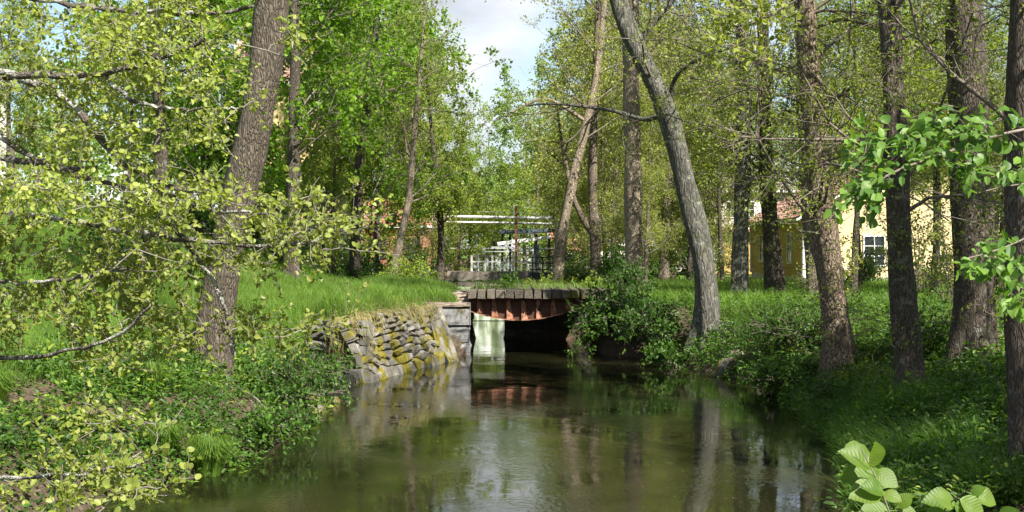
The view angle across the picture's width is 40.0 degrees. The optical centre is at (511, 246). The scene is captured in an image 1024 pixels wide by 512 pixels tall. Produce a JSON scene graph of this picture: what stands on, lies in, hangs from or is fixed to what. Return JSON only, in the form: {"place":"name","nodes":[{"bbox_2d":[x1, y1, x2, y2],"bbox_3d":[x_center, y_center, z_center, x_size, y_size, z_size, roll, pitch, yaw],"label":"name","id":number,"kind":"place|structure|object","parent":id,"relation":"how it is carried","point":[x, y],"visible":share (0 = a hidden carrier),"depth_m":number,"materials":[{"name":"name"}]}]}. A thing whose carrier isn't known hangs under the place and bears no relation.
{"place":"outdoors","nodes":[
{"label":"outdoors","id":0,"kind":"place"},
{"bbox_2d":[94,320,913,511],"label":"canal water","id":1,"kind":"structure","parent":0,"point":[615,433],"depth_m":22.29,"materials":[{"name":"green liquid"}]},
{"bbox_2d":[0,0,1008,254],"label":"sky","id":2,"kind":"structure","parent":0,"point":[498,24],"materials":[{"name":"white"}]},
{"bbox_2d":[444,255,565,286],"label":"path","id":3,"kind":"structure","parent":0,"point":[467,283],"depth_m":73.50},
{"bbox_2d":[0,200,1023,511],"bbox_3d":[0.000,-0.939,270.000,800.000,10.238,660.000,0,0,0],"label":"ground","id":4,"kind":"structure","parent":0,"point":[610,346],"depth_m":21.30,"materials":[{"name":"soil"}]},
{"bbox_2d":[0,368,24,404],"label":"grass tussock","id":5,"kind":"object","parent":4,"relation":"on","point":[5,381],"depth_m":18.53,"materials":[{"name":"green plant"}]},
{"bbox_2d":[0,0,65,189],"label":"lime tree","id":6,"kind":"object","parent":4,"relation":"on","point":[11,97],"visible":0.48,"depth_m":69.84,"materials":[{"name":"green plant"}]},
{"bbox_2d":[11,55,68,182],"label":"birch tree","id":7,"kind":"object","parent":4,"relation":"on","point":[30,147],"visible":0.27,"depth_m":118.88,"materials":[{"name":"green plant"}]},
{"bbox_2d":[61,217,187,282],"bbox_3d":[-9.869,0.039,35.994,2.934,1.884,3.158,0,0,31],"label":"elder shrub","id":8,"kind":"object","parent":4,"relation":"on","point":[121,245],"visible":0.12,"depth_m":35.54,"materials":[{"name":"green plant"}]},
{"bbox_2d":[65,0,199,204],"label":"lime tree","id":9,"kind":"object","parent":4,"relation":"on","point":[124,111],"visible":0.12,"depth_m":74.66,"materials":[{"name":"green plant"}]},
{"bbox_2d":[134,360,178,394],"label":"grass tussock","id":10,"kind":"object","parent":4,"relation":"on","point":[158,377],"depth_m":21.48,"materials":[{"name":"green plant"}]},
{"bbox_2d":[28,0,291,243],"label":"maple tree","id":11,"kind":"object","parent":4,"relation":"on","point":[162,153],"visible":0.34,"depth_m":46.80,"materials":[{"name":"green plant"}]},
{"bbox_2d":[140,421,192,453],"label":"grass tussock","id":12,"kind":"object","parent":4,"relation":"on","point":[173,431],"depth_m":19.43,"materials":[{"name":"green plant"}]},
{"bbox_2d":[0,312,335,511],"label":"bank herbs","id":13,"kind":"object","parent":4,"relation":"on","point":[268,396],"visible":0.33,"depth_m":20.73,"materials":[{"name":"green plant"}]},
{"bbox_2d":[149,192,218,234],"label":"dogwood shrub","id":14,"kind":"object","parent":4,"relation":"on","point":[201,215],"visible":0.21,"depth_m":59.57,"materials":[{"name":"green plant"}]},
{"bbox_2d":[0,187,374,389],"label":"meadow grass","id":15,"kind":"structure","parent":4,"relation":"on","point":[29,277],"depth_m":27.55,"materials":[{"name":"green plant"}]},
{"bbox_2d":[0,0,402,511],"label":"alder tree","id":16,"kind":"object","parent":4,"relation":"on","point":[122,484],"visible":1,"depth_m":8.61,"materials":[{"name":"green plant"}]},
{"bbox_2d":[180,432,242,476],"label":"grass tussock","id":17,"kind":"object","parent":4,"relation":"on","point":[212,452],"depth_m":19.56,"materials":[{"name":"green plant"}]},
{"bbox_2d":[93,0,332,232],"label":"maple tree","id":18,"kind":"object","parent":4,"relation":"on","point":[275,136],"visible":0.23,"depth_m":63.07,"materials":[{"name":"green plant"}]},
{"bbox_2d":[0,206,463,359],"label":"lawn grass","id":19,"kind":"structure","parent":4,"relation":"on","point":[380,289],"depth_m":37.58,"materials":[{"name":"green plant"}]},
{"bbox_2d":[183,0,288,406],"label":"maple tree","id":20,"kind":"object","parent":4,"relation":"on","point":[250,147],"visible":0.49,"depth_m":24.75,"materials":[{"name":"brown plant"}]},
{"bbox_2d":[145,0,360,241],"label":"maple tree","id":21,"kind":"object","parent":4,"relation":"on","point":[236,86],"visible":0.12,"depth_m":64.68,"materials":[{"name":"green plant"}]},
{"bbox_2d":[233,399,321,454],"bbox_3d":[-3.812,2.830,22.269,1.481,0.904,1.913,0,0,-38],"label":"bramble shrub","id":22,"kind":"object","parent":4,"relation":"on","point":[266,426],"visible":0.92,"depth_m":21.96,"materials":[{"name":"green plant"}]},
{"bbox_2d":[217,40,365,267],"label":"house","id":23,"kind":"structure","parent":4,"relation":"on","point":[282,116],"depth_m":70.00,"materials":[{"name":"stone"}]},
{"bbox_2d":[234,341,360,416],"bbox_3d":[-3.976,2.383,25.196,2.380,1.413,2.493,0,0,0],"label":"bramble shrub","id":24,"kind":"object","parent":4,"relation":"on","point":[295,389],"visible":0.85,"depth_m":25.03,"materials":[{"name":"green plant"}]},
{"bbox_2d":[257,341,363,392],"bbox_3d":[-4.210,2.526,29.645,2.265,1.057,2.096,0,0,0],"label":"bramble shrub","id":25,"kind":"object","parent":4,"relation":"on","point":[330,369],"visible":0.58,"depth_m":29.60,"materials":[{"name":"green plant"}]},
{"bbox_2d":[278,60,380,275],"bbox_3d":[-7.797,-3.313,61.540,4.817,10.279,5.085,0,0,-26],"label":"lime tree","id":26,"kind":"object","parent":4,"relation":"on","point":[340,184],"visible":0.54,"depth_m":61.54,"materials":[{"name":"green plant"}]},
{"bbox_2d":[227,0,435,278],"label":"maple tree","id":27,"kind":"object","parent":4,"relation":"on","point":[295,106],"visible":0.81,"depth_m":51.83,"materials":[{"name":"green plant"}]},
{"bbox_2d":[324,261,383,279],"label":"elder shrub","id":28,"kind":"object","parent":4,"relation":"on","point":[347,273],"visible":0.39,"depth_m":59.67,"materials":[{"name":"green plant"}]},
{"bbox_2d":[305,0,460,276],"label":"lime tree","id":29,"kind":"object","parent":4,"relation":"on","point":[377,234],"visible":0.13,"depth_m":69.89,"materials":[{"name":"green plant"}]},
{"bbox_2d":[255,0,512,277],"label":"maple tree","id":30,"kind":"object","parent":4,"relation":"on","point":[359,167],"visible":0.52,"depth_m":59.79,"materials":[{"name":"green plant"}]},
{"bbox_2d":[309,306,458,382],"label":"stone wall","id":31,"kind":"structure","parent":4,"relation":"on","point":[403,348],"depth_m":35.34,"materials":[{"name":"stone"}]},
{"bbox_2d":[326,292,442,370],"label":"dry grass","id":32,"kind":"structure","parent":4,"relation":"on","point":[359,317],"depth_m":35.05,"materials":[{"name":"plant"}]},
{"bbox_2d":[351,94,427,272],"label":"lime tree","id":33,"kind":"object","parent":4,"relation":"on","point":[387,201],"visible":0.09,"depth_m":72.47,"materials":[{"name":"green plant"}]},
{"bbox_2d":[365,200,434,271],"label":"house","id":34,"kind":"structure","parent":4,"relation":"on","point":[382,260],"depth_m":80.00,"materials":[{"name":"brick"}]},
{"bbox_2d":[9,95,797,259],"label":"distant wood","id":35,"kind":"object","parent":4,"relation":"on","point":[106,172],"visible":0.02,"depth_m":172.20,"materials":[{"name":"green plant"}]},
{"bbox_2d":[369,252,441,278],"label":"dogwood shrub","id":36,"kind":"object","parent":4,"relation":"on","point":[417,269],"visible":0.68,"depth_m":53.41,"materials":[{"name":"green plant"}]},
{"bbox_2d":[375,245,445,282],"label":"dogwood shrub","id":37,"kind":"object","parent":4,"relation":"on","point":[432,267],"visible":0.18,"depth_m":69.61,"materials":[{"name":"green plant"}]},
{"bbox_2d":[330,0,502,272],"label":"alder tree","id":38,"kind":"object","parent":4,"relation":"on","point":[411,163],"visible":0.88,"depth_m":56.04,"materials":[{"name":"green plant"}]},
{"bbox_2d":[364,0,481,231],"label":"maple tree","id":39,"kind":"object","parent":4,"relation":"on","point":[455,43],"visible":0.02,"depth_m":83.77,"materials":[{"name":"green plant"}]},
{"bbox_2d":[383,105,470,271],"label":"elm tree","id":40,"kind":"object","parent":4,"relation":"on","point":[428,238],"visible":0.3,"depth_m":73.75,"materials":[{"name":"green plant"}]},
{"bbox_2d":[376,28,496,281],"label":"maple tree","id":41,"kind":"object","parent":4,"relation":"on","point":[455,198],"visible":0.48,"depth_m":65.53,"materials":[{"name":"green plant"}]},
{"bbox_2d":[426,290,473,354],"bbox_3d":[-1.881,2.461,43.615,1.352,2.161,4.429,0,0,0],"label":"bridge abutment","id":42,"kind":"object","parent":4,"relation":"on","point":[459,320],"visible":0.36,"depth_m":41.48,"materials":[{"name":"stone"}]},
{"bbox_2d":[468,283,607,320],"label":"bridge","id":43,"kind":"structure","parent":42,"relation":"on","point":[529,303],"depth_m":41.90,"materials":[{"name":"metal"}]},
{"bbox_2d":[474,279,617,298],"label":"deck weeds","id":44,"kind":"object","parent":43,"relation":"on","point":[557,285],"visible":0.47,"depth_m":43.57,"materials":[{"name":"green plant"}]},
{"bbox_2d":[417,88,522,271],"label":"lime tree","id":45,"kind":"object","parent":4,"relation":"on","point":[456,262],"visible":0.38,"depth_m":81.23,"materials":[{"name":"green plant"}]},
{"bbox_2d":[444,135,508,270],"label":"lime tree","id":46,"kind":"object","parent":4,"relation":"on","point":[489,156],"visible":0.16,"depth_m":89.76,"materials":[{"name":"green plant"}]},
{"bbox_2d":[455,101,522,264],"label":"birch tree","id":47,"kind":"object","parent":4,"relation":"on","point":[496,124],"visible":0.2,"depth_m":137.93,"materials":[{"name":"green plant"}]},
{"bbox_2d":[435,206,557,270],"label":"pipe gantry","id":48,"kind":"object","parent":4,"relation":"on","point":[515,217],"visible":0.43,"depth_m":75.95,"materials":[{"name":"white metal"}]},
{"bbox_2d":[451,228,557,270],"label":"sluice shelter","id":49,"kind":"object","parent":4,"relation":"on","point":[502,243],"visible":0.59,"depth_m":84.70,"materials":[{"name":"white paint"}]},
{"bbox_2d":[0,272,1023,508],"bbox_3d":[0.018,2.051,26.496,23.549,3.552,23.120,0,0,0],"label":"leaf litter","id":50,"kind":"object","parent":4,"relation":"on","point":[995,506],"visible":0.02,"depth_m":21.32,"materials":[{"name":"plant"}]},
{"bbox_2d":[447,255,587,279],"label":"footbridge","id":51,"kind":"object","parent":4,"relation":"on","point":[475,275],"visible":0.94,"depth_m":73.20,"materials":[{"name":"concrete"}]},
{"bbox_2d":[476,63,567,265],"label":"birch tree","id":52,"kind":"object","parent":4,"relation":"on","point":[530,244],"visible":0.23,"depth_m":127.27,"materials":[{"name":"green plant"}]},
{"bbox_2d":[482,82,580,270],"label":"lime tree","id":53,"kind":"object","parent":4,"relation":"on","point":[518,190],"visible":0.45,"depth_m":97.64,"materials":[{"name":"green plant"}]},
{"bbox_2d":[504,307,590,337],"bbox_3d":[1.339,2.560,49.102,3.241,1.721,1.269,0,0,0],"label":"abutment","id":54,"kind":"object","parent":4,"relation":"on","point":[512,327],"visible":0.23,"depth_m":48.51,"materials":[{"name":"stone"}]},
{"bbox_2d":[497,23,604,227],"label":"birch tree","id":55,"kind":"object","parent":4,"relation":"on","point":[529,149],"visible":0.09,"depth_m":110.35,"materials":[{"name":"green plant"}]},
{"bbox_2d":[548,253,603,283],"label":"dogwood shrub","id":56,"kind":"object","parent":4,"relation":"on","point":[568,268],"visible":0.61,"depth_m":65.61,"materials":[{"name":"green plant"}]},
{"bbox_2d":[462,0,695,283],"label":"birch tree","id":57,"kind":"object","parent":4,"relation":"on","point":[561,240],"visible":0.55,"depth_m":59.87,"materials":[{"name":"green plant"}]},
{"bbox_2d":[519,13,648,267],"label":"elm tree","id":58,"kind":"object","parent":4,"relation":"on","point":[545,210],"visible":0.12,"depth_m":83.33,"materials":[{"name":"green plant"}]},
{"bbox_2d":[564,319,605,357],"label":"rowan sapling","id":59,"kind":"object","parent":4,"relation":"on","point":[580,340],"visible":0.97,"depth_m":40.25,"materials":[{"name":"green plant"}]},
{"bbox_2d":[519,0,670,282],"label":"ash tree","id":60,"kind":"object","parent":4,"relation":"on","point":[595,245],"visible":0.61,"depth_m":61.81,"materials":[{"name":"green plant"}]},
{"bbox_2d":[531,0,675,262],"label":"elm tree","id":61,"kind":"object","parent":4,"relation":"on","point":[561,197],"visible":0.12,"depth_m":71.19,"materials":[{"name":"green plant"}]},
{"bbox_2d":[586,246,624,280],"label":"elder shrub","id":62,"kind":"object","parent":4,"relation":"on","point":[607,267],"visible":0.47,"depth_m":59.84,"materials":[{"name":"green plant"}]},
{"bbox_2d":[552,73,659,276],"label":"elm tree","id":63,"kind":"object","parent":4,"relation":"on","point":[601,188],"visible":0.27,"depth_m":67.56,"materials":[{"name":"green plant"}]},
{"bbox_2d":[563,264,669,346],"bbox_3d":[3.126,1.736,40.791,3.289,2.456,3.453,0,0,0],"label":"elder shrub","id":64,"kind":"object","parent":4,"relation":"on","point":[600,309],"visible":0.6,"depth_m":40.43,"materials":[{"name":"green plant"}]},
{"bbox_2d":[537,0,703,293],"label":"elm tree","id":65,"kind":"object","parent":4,"relation":"on","point":[633,197],"visible":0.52,"depth_m":47.76,"materials":[{"name":"green plant"}]},
{"bbox_2d":[592,256,667,298],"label":"elder shrub","id":66,"kind":"object","parent":4,"relation":"on","point":[630,272],"visible":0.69,"depth_m":44.90,"materials":[{"name":"green plant"}]},
{"bbox_2d":[590,72,694,283],"bbox_3d":[5.397,-2.537,55.943,4.036,9.020,4.568,0,0,33],"label":"elm tree","id":67,"kind":"object","parent":4,"relation":"on","point":[648,178],"visible":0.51,"depth_m":55.90,"materials":[{"name":"green plant"}]},
{"bbox_2d":[453,0,834,354],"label":"oak tree","id":68,"kind":"object","parent":4,"relation":"on","point":[706,312],"visible":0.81,"depth_m":37.78,"materials":[{"name":"grey plant"}]},
{"bbox_2d":[606,290,689,353],"bbox_3d":[3.839,2.151,39.112,2.351,1.909,2.809,0,0,-17],"label":"elder shrub","id":69,"kind":"object","parent":4,"relation":"on","point":[650,328],"visible":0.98,"depth_m":38.83,"materials":[{"name":"green plant"}]},
{"bbox_2d":[639,333,694,368],"bbox_3d":[4.086,2.828,37.072,1.408,1.033,1.073,0,0,24],"label":"maple sapling","id":70,"kind":"object","parent":4,"relation":"on","point":[665,355],"visible":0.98,"depth_m":37.06,"materials":[{"name":"green plant"}]},
{"bbox_2d":[605,0,733,280],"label":"ash tree","id":71,"kind":"object","parent":4,"relation":"on","point":[663,273],"visible":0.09,"depth_m":63.84,"materials":[{"name":"green plant"}]},
{"bbox_2d":[598,15,761,277],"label":"elm tree","id":72,"kind":"object","parent":4,"relation":"on","point":[671,272],"visible":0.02,"depth_m":73.55,"materials":[{"name":"green plant"}]},
{"bbox_2d":[641,99,733,281],"bbox_3d":[7.742,-2.608,59.941,5.264,9.215,4.571,0,0,45],"label":"oak tree","id":73,"kind":"object","parent":4,"relation":"on","point":[674,210],"visible":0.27,"depth_m":59.42,"materials":[{"name":"green plant"}]},
{"bbox_2d":[641,29,781,281],"bbox_3d":[8.216,-3.554,58.201,6.255,11.311,5.884,0,0,-12],"label":"elm tree","id":74,"kind":"object","parent":4,"relation":"on","point":[718,191],"visible":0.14,"depth_m":57.99,"materials":[{"name":"green plant"}]},
{"bbox_2d":[670,103,757,279],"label":"elm tree","id":75,"kind":"object","parent":4,"relation":"on","point":[713,232],"visible":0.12,"depth_m":65.34,"materials":[{"name":"green plant"}]},
{"bbox_2d":[682,174,796,275],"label":"house","id":76,"kind":"structure","parent":4,"relation":"on","point":[757,212],"depth_m":83.99,"materials":[{"name":"paint"}]},
{"bbox_2d":[623,0,876,294],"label":"oak tree","id":77,"kind":"object","parent":4,"relation":"on","point":[739,264],"visible":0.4,"depth_m":44.77,"materials":[{"name":"green plant"}]},
{"bbox_2d":[658,0,847,295],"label":"maple tree","id":78,"kind":"object","parent":4,"relation":"on","point":[774,275],"visible":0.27,"depth_m":45.77,"materials":[{"name":"green plant"}]},
{"bbox_2d":[608,278,945,340],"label":"lawn edge herbs","id":79,"kind":"object","parent":4,"relation":"on","point":[756,289],"visible":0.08,"depth_m":43.32,"materials":[{"name":"green plant"}]},
{"bbox_2d":[736,347,819,391],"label":"dogwood shrub","id":80,"kind":"object","parent":4,"relation":"on","point":[778,370],"visible":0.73,"depth_m":29.86,"materials":[{"name":"green plant"}]},
{"bbox_2d":[654,1,945,294],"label":"maple tree","id":81,"kind":"object","parent":4,"relation":"on","point":[805,217],"visible":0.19,"depth_m":43.97,"materials":[{"name":"green plant"}]},
{"bbox_2d":[732,289,868,354],"bbox_3d":[7.013,1.940,33.277,3.446,1.908,3.570,0,0,0],"label":"herb shrub","id":82,"kind":"object","parent":4,"relation":"on","point":[779,325],"visible":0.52,"depth_m":33.01,"materials":[{"name":"green plant"}]},
{"bbox_2d":[601,0,1003,383],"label":"elm tree","id":83,"kind":"object","parent":4,"relation":"on","point":[835,323],"visible":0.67,"depth_m":28.80,"materials":[{"name":"green plant"}]},
{"bbox_2d":[611,276,1020,465],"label":"bank grass","id":84,"kind":"structure","parent":4,"relation":"on","point":[754,284],"depth_m":42.44,"materials":[{"name":"green plant"}]},
{"bbox_2d":[632,287,1006,511],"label":"bank herbs","id":85,"kind":"object","parent":4,"relation":"on","point":[935,464],"visible":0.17,"depth_m":26.12,"materials":[{"name":"green plant"}]},
{"bbox_2d":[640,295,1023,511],"bbox_3d":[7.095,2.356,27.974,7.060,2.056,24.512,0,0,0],"label":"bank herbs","id":86,"kind":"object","parent":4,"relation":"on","point":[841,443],"visible":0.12,"depth_m":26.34,"materials":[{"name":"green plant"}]},
{"bbox_2d":[671,0,1007,407],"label":"elm tree","id":87,"kind":"object","parent":4,"relation":"on","point":[906,332],"visible":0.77,"depth_m":24.50,"materials":[{"name":"green plant"}]},
{"bbox_2d":[661,282,1023,511],"bbox_3d":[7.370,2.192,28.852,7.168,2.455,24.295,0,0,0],"label":"bank herbs","id":88,"kind":"object","parent":4,"relation":"on","point":[961,437],"visible":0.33,"depth_m":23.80,"materials":[{"name":"green plant"}]},
{"bbox_2d":[796,367,888,421],"bbox_3d":[6.064,2.722,25.502,1.722,1.108,1.880,0,0,-16],"label":"dogwood shrub","id":89,"kind":"object","parent":4,"relation":"on","point":[829,385],"visible":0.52,"depth_m":25.60,"materials":[{"name":"green plant"}]},
{"bbox_2d":[773,0,928,286],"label":"elm tree","id":90,"kind":"object","parent":4,"relation":"on","point":[859,254],"visible":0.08,"depth_m":49.99,"materials":[{"name":"green plant"}]},
{"bbox_2d":[768,0,948,293],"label":"elm tree","id":91,"kind":"object","parent":4,"relation":"on","point":[835,17],"visible":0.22,"depth_m":42.49,"materials":[{"name":"green plant"}]},
{"bbox_2d":[843,246,887,282],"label":"elder shrub","id":92,"kind":"object","parent":4,"relation":"on","point":[868,270],"visible":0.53,"depth_m":55.77,"materials":[{"name":"green plant"}]},
{"bbox_2d":[749,164,1000,281],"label":"house","id":93,"kind":"structure","parent":4,"relation":"on","point":[789,264],"depth_m":64.00,"materials":[{"name":"paint"}]},
{"bbox_2d":[769,309,1023,511],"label":"bank herbs","id":94,"kind":"object","parent":4,"relation":"on","point":[913,469],"visible":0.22,"depth_m":22.73,"materials":[{"name":"green plant"}]},
{"bbox_2d":[780,361,1023,510],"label":"sedge grass","id":95,"kind":"structure","parent":4,"relation":"on","point":[876,439],"depth_m":20.86,"materials":[{"name":"green plant"}]},
{"bbox_2d":[861,191,952,290],"bbox_3d":[13.598,-0.258,47.316,3.302,3.999,2.144,0,0,30],"label":"elm sapling","id":96,"kind":"object","parent":4,"relation":"on","point":[918,268],"visible":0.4,"depth_m":47.02,"materials":[{"name":"green plant"}]},
{"bbox_2d":[818,0,1008,367],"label":"elm tree","id":97,"kind":"object","parent":4,"relation":"on","point":[965,296],"visible":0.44,"depth_m":26.72,"materials":[{"name":"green plant"}]},
{"bbox_2d":[885,287,952,353],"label":"dogwood shrub","id":98,"kind":"object","parent":4,"relation":"on","point":[929,325],"visible":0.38,"depth_m":28.41,"materials":[{"name":"green plant"}]},
{"bbox_2d":[838,440,1018,511],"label":"elm sapling","id":99,"kind":"object","parent":4,"relation":"on","point":[864,477],"visible":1,"depth_m":4.21,"materials":[{"name":"green plant"}]},
{"bbox_2d":[862,0,1009,291],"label":"elm tree","id":100,"kind":"object","parent":4,"relation":"on","point":[935,174],"visible":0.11,"depth_m":44.83,"materials":[{"name":"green plant"}]},
{"bbox_2d":[860,0,1023,466],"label":"elm tree","id":101,"kind":"object","parent":4,"relation":"on","point":[1013,333],"visible":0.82,"depth_m":17.40,"materials":[{"name":"green plant"}]},
{"bbox_2d":[916,216,995,305],"bbox_3d":[11.685,0.282,37.015,2.047,3.118,1.970,0,0,0],"label":"elm sapling","id":102,"kind":"object","parent":4,"relation":"on","point":[933,272],"visible":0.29,"depth_m":37.11,"materials":[{"name":"green plant"}]},
{"bbox_2d":[914,0,1009,290],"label":"elm tree","id":103,"kind":"object","parent":4,"relation":"on","point":[997,64],"visible":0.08,"depth_m":46.46,"materials":[{"name":"green plant"}]},
{"bbox_2d":[922,65,1005,297],"bbox_3d":[14.697,-2.158,42.122,4.737,8.294,4.114,0,0,-2],"label":"oak tree","id":104,"kind":"object","parent":4,"relation":"on","point":[993,158],"visible":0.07,"depth_m":42.00,"materials":[{"name":"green plant"}]},
{"bbox_2d":[694,0,1023,322],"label":"elm branch","id":105,"kind":"object","parent":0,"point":[870,187],"visible":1,"depth_m":6.93,"materials":[{"name":"green plant"}]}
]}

